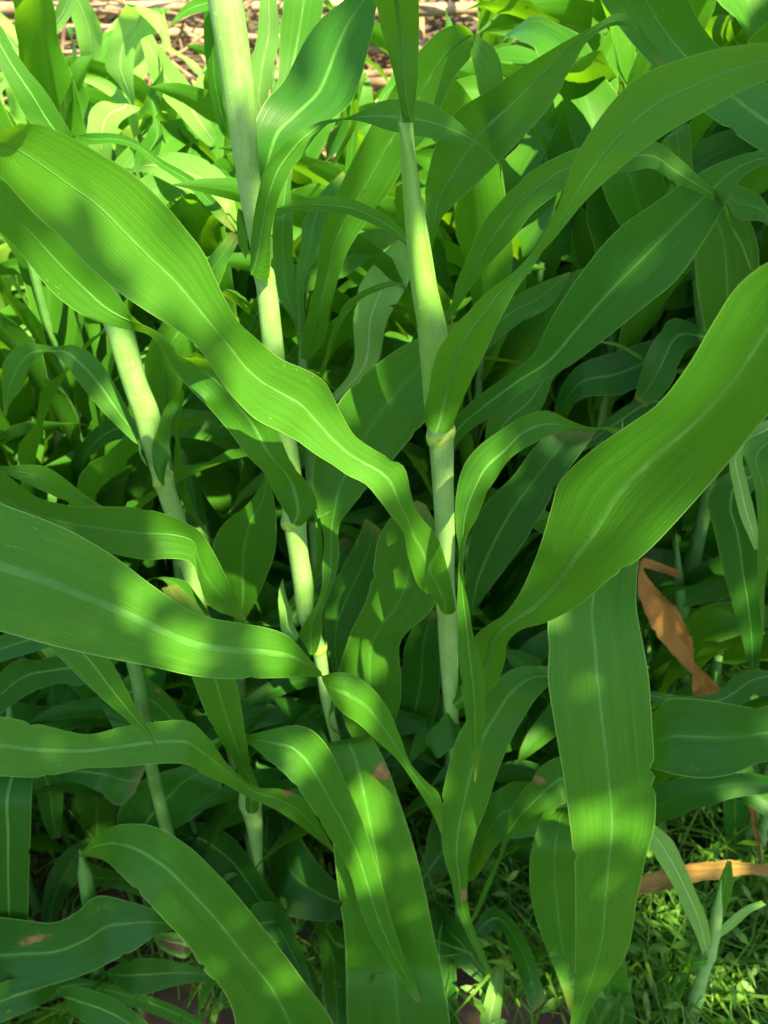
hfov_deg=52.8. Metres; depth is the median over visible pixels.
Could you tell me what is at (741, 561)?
maize plant
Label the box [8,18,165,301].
maize plant
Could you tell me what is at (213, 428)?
maize plant
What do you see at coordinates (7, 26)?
maize plant
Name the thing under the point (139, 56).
maize plant
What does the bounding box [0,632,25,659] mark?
maize plant
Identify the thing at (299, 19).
maize plant
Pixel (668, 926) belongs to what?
grass
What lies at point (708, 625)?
maize plant
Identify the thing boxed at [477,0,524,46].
maize plant
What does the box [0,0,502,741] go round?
maize plant
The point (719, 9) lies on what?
maize plant
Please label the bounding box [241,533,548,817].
maize plant
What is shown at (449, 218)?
maize plant
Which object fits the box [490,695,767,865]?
maize plant
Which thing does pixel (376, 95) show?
maize plant
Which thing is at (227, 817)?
maize plant
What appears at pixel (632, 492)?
maize plant
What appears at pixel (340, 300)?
maize plant
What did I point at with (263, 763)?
maize plant
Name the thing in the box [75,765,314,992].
maize plant
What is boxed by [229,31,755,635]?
maize plant
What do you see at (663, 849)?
maize plant
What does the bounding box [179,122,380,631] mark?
maize plant
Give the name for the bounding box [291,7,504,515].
maize plant
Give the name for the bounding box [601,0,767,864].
maize plant
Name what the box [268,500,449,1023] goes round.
maize plant
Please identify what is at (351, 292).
maize plant
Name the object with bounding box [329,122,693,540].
maize plant
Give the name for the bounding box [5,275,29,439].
maize plant
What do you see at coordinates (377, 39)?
maize plant
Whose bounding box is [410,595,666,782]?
maize plant
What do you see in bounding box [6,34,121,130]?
maize plant
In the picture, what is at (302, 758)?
maize plant
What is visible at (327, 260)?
maize plant
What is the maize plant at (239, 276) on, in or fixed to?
on the ground at (467, 1010)
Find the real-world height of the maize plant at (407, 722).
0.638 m
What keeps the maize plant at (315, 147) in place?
on the ground at (467, 1010)
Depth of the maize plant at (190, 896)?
0.97 m
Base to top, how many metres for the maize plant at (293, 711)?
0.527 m
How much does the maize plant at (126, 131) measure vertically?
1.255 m
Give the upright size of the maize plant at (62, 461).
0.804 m
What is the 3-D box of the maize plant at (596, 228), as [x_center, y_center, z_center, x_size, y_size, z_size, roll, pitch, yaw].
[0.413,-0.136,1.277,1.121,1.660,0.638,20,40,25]
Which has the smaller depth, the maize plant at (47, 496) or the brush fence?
the maize plant at (47, 496)
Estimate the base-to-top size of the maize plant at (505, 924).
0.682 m
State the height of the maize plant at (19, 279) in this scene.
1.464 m
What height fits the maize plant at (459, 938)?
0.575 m
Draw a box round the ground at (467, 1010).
[1,0,767,1023]
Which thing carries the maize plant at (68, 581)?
on the ground at (467, 1010)
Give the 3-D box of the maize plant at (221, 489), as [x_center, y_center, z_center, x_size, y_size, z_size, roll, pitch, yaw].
[-0.227,-0.029,1.508,0.907,1.213,0.507,0,36,0]
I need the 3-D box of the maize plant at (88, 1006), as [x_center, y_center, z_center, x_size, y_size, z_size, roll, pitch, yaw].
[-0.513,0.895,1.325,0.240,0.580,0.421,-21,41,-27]
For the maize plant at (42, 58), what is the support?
on the ground at (467, 1010)
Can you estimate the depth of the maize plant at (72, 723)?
1.24 m
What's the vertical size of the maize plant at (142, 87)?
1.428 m
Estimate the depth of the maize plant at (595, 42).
1.31 m
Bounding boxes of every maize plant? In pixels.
[0,0,197,779]
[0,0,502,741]
[0,0,767,926]
[0,13,163,97]
[0,25,253,863]
[0,56,236,708]
[0,56,337,523]
[0,79,86,461]
[0,93,65,436]
[0,114,329,503]
[0,239,62,439]
[0,301,28,358]
[0,347,191,465]
[0,421,93,854]
[0,465,442,995]
[0,577,210,984]
[0,592,341,794]
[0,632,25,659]
[0,706,144,919]
[0,824,332,1023]
[0,838,148,1023]
[2,328,305,823]
[5,8,170,561]
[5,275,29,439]
[5,430,74,704]
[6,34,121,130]
[6,85,26,123]
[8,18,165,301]
[11,284,64,433]
[11,318,66,503]
[12,0,236,231]
[14,202,170,337]
[30,623,438,825]
[30,671,168,852]
[32,703,321,873]
[43,581,320,839]
[44,450,159,677]
[70,231,258,807]
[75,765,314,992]
[79,537,504,767]
[80,234,523,574]
[84,3,216,442]
[103,287,593,652]
[113,79,759,749]
[113,82,545,608]
[115,111,166,324]
[123,66,205,97]
[126,605,318,824]
[134,32,193,205]
[158,45,330,162]
[162,584,420,1002]
[166,79,427,304]
[168,0,365,317]
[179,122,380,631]
[180,447,353,734]
[181,184,506,646]
[186,44,256,118]
[188,652,465,881]
[196,813,346,1023]
[201,74,395,289]
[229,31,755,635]
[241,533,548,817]
[246,561,531,793]
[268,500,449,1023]
[269,81,385,286]
[272,24,502,652]
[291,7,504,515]
[291,102,377,474]
[297,83,555,596]
[298,0,767,608]
[317,0,372,165]
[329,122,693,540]
[331,182,459,494]
[335,157,639,600]
[365,21,504,157]
[379,602,641,817]
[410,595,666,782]
[412,0,693,398]
[415,0,757,524]
[425,13,767,764]
[426,879,553,1023]
[430,880,545,1023]
[432,572,684,851]
[441,411,767,1023]
[446,13,733,212]
[454,70,585,486]
[456,76,767,586]
[461,28,747,330]
[464,0,563,23]
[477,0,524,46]
[477,0,593,160]
[488,23,636,84]
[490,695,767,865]
[504,533,767,971]
[517,602,767,817]
[545,353,588,409]
[554,124,758,694]
[560,0,767,667]
[562,82,767,665]
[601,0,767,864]
[649,825,765,1023]
[663,280,767,672]
[668,420,767,860]
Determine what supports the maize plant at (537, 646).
on the ground at (467, 1010)
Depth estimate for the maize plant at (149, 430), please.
0.91 m
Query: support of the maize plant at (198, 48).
on the ground at (467, 1010)
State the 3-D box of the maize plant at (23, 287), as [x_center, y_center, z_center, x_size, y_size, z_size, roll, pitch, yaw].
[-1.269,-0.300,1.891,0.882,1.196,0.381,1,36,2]
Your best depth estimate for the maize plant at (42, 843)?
1.41 m
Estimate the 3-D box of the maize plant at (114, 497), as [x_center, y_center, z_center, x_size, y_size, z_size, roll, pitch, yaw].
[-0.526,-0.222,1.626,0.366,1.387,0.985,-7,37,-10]
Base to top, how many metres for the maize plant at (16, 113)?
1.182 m
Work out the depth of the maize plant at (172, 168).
1.08 m
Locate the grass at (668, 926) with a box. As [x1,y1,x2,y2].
[4,412,767,1023]
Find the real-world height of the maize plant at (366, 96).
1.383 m
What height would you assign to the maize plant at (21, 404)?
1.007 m
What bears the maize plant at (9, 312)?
on the ground at (467, 1010)
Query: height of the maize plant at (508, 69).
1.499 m
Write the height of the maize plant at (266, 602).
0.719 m
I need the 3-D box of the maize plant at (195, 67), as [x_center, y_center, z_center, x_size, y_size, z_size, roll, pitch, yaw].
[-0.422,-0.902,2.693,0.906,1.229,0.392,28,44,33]
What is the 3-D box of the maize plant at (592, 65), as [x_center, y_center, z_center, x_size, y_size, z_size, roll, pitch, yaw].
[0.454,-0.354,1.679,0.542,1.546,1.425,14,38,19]
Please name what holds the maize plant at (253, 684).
on the ground at (467, 1010)
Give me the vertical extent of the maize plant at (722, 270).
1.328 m
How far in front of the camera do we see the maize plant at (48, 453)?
1.64 m
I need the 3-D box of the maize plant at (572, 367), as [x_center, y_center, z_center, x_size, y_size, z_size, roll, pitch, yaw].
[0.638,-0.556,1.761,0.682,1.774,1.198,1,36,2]
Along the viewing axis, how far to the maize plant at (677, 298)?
1.21 m
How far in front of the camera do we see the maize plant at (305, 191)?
1.35 m
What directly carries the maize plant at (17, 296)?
on the ground at (467, 1010)
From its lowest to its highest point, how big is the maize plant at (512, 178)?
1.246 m
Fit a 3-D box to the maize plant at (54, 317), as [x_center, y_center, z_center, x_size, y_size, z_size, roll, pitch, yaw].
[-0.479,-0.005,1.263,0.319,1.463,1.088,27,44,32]
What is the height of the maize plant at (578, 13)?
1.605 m
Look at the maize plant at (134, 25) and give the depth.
1.17 m
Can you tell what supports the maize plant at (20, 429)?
on the ground at (467, 1010)
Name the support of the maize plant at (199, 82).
on the ground at (467, 1010)
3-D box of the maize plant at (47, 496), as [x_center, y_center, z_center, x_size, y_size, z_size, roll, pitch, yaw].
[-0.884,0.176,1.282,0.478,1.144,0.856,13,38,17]
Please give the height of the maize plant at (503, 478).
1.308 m
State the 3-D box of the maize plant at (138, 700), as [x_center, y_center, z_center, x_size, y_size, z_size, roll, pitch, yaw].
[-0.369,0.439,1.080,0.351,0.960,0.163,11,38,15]
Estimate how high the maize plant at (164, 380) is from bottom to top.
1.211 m
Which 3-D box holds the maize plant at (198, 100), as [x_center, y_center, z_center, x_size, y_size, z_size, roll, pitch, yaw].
[-0.167,-0.113,1.532,0.980,1.318,0.288,14,38,18]
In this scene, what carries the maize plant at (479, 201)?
on the ground at (467, 1010)
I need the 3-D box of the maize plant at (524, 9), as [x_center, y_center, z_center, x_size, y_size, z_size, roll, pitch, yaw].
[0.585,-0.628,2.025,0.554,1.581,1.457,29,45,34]
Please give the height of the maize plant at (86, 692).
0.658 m
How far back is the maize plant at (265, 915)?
1.23 m
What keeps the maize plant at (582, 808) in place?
on the ground at (467, 1010)
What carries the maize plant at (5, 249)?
on the ground at (467, 1010)
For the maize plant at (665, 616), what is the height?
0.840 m
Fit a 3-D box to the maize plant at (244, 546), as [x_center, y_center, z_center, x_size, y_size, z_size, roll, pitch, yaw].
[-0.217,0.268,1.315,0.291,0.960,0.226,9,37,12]
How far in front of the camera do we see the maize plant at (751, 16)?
1.25 m
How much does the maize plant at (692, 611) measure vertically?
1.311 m
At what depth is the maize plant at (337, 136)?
1.47 m
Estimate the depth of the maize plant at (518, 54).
1.31 m
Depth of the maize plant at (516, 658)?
1.27 m
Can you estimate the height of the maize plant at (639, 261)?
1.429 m
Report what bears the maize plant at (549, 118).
on the ground at (467, 1010)
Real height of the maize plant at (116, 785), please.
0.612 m
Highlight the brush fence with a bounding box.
[0,0,519,275]
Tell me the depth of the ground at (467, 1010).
1.39 m
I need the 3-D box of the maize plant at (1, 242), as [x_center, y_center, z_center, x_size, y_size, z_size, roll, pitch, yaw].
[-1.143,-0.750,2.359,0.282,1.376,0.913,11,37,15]
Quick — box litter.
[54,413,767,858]
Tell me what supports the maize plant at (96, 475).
on the ground at (467, 1010)

